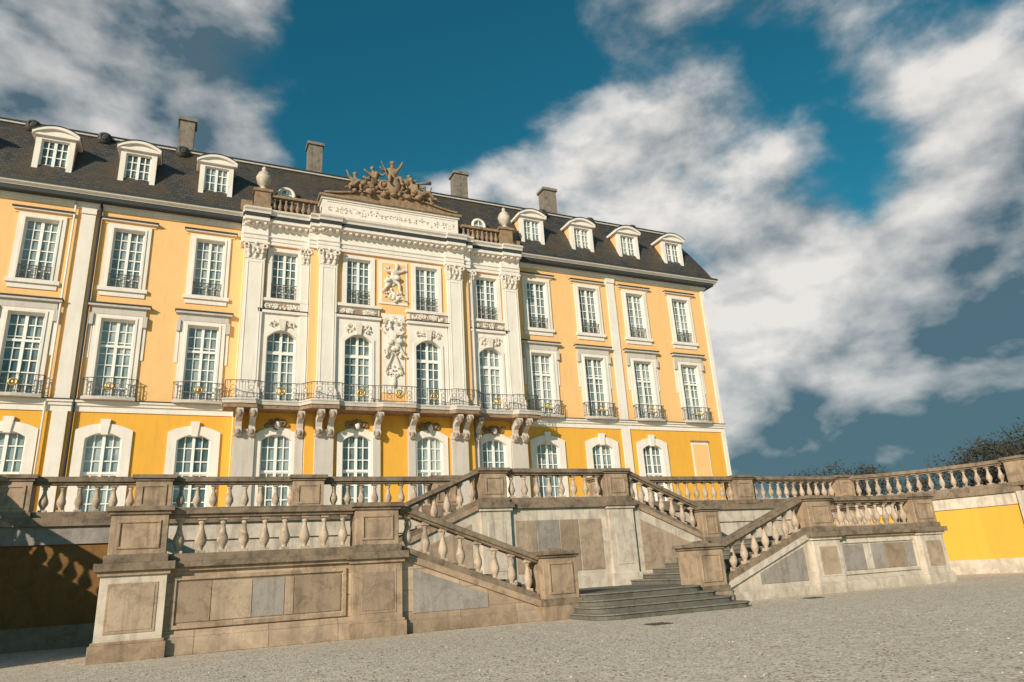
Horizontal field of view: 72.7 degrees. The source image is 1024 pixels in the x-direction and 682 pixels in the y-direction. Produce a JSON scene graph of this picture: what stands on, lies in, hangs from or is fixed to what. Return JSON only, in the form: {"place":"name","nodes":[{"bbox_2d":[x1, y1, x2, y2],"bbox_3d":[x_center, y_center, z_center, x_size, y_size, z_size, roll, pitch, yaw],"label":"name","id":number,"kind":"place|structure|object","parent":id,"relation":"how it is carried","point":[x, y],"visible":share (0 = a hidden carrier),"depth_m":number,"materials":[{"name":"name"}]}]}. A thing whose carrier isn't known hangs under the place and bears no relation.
{"place":"outdoors","nodes":[
{"label":"outdoors","id":0,"kind":"place"},
{"bbox_2d":[0,572,1023,681],"bbox_3d":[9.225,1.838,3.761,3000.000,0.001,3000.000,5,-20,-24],"label":"ground","id":1,"kind":"structure","parent":0,"point":[972,593],"depth_m":9.88,"materials":[{"name":"beige gravel"}]},
{"bbox_2d":[0,116,731,511],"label":"palace","id":2,"kind":"structure","parent":1,"relation":"on","point":[184,308],"depth_m":38.70,"materials":[{"name":"paint"}]},
{"bbox_2d":[0,142,700,510],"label":"window glass","id":3,"kind":"structure","parent":2,"relation":"in","point":[26,354],"depth_m":37.27,"materials":[{"name":"grey glass"}]},
{"bbox_2d":[0,140,702,510],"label":"window frames","id":4,"kind":"structure","parent":2,"relation":"in","point":[23,340],"depth_m":37.91,"materials":[{"name":"paint"}]},
{"bbox_2d":[0,485,1023,653],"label":"terrace retaining wall","id":5,"kind":"structure","parent":1,"relation":"on","point":[49,584],"depth_m":17.12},
{"bbox_2d":[0,455,1023,518],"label":"terrace balustrade","id":6,"kind":"object","parent":5,"relation":"on","point":[17,495],"visible":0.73,"depth_m":20.07,"materials":[{"name":"beige stone"}]},
{"bbox_2d":[85,467,957,664],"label":"stone staircase","id":7,"kind":"structure","parent":1,"relation":"on","point":[494,554],"depth_m":15.52,"materials":[{"name":"stone"}]},
{"bbox_2d":[46,603,1023,681],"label":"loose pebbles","id":8,"kind":"object","parent":1,"relation":"on","point":[668,655],"visible":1,"depth_m":8.94,"materials":[{"name":"grey gravel"}]},
{"bbox_2d":[644,622,672,625],"bbox_3d":[2.726,5.257,12.939,0.440,0.022,0.320,5,-20,-24],"label":"drain cover","id":9,"kind":"object","parent":1,"relation":"on","point":[658,623],"visible":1,"depth_m":12.87,"materials":[{"name":"metal"}]},
{"bbox_2d":[802,597,824,598],"bbox_3d":[7.652,6.511,17.648,0.440,0.022,0.320,5,-20,-24],"label":"drain cover","id":10,"kind":"object","parent":1,"relation":"on","point":[812,597],"visible":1,"depth_m":17.55,"materials":[{"name":"metal"}]},
{"bbox_2d":[771,417,1023,497],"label":"distant trees","id":11,"kind":"object","parent":1,"relation":"on","point":[993,450],"visible":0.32,"depth_m":100.19,"materials":[{"name":"green plant"}]},
{"bbox_2d":[0,0,1023,498],"label":"sky","id":12,"kind":"structure","parent":0,"point":[848,175],"materials":[{"name":"blue"}]}
]}

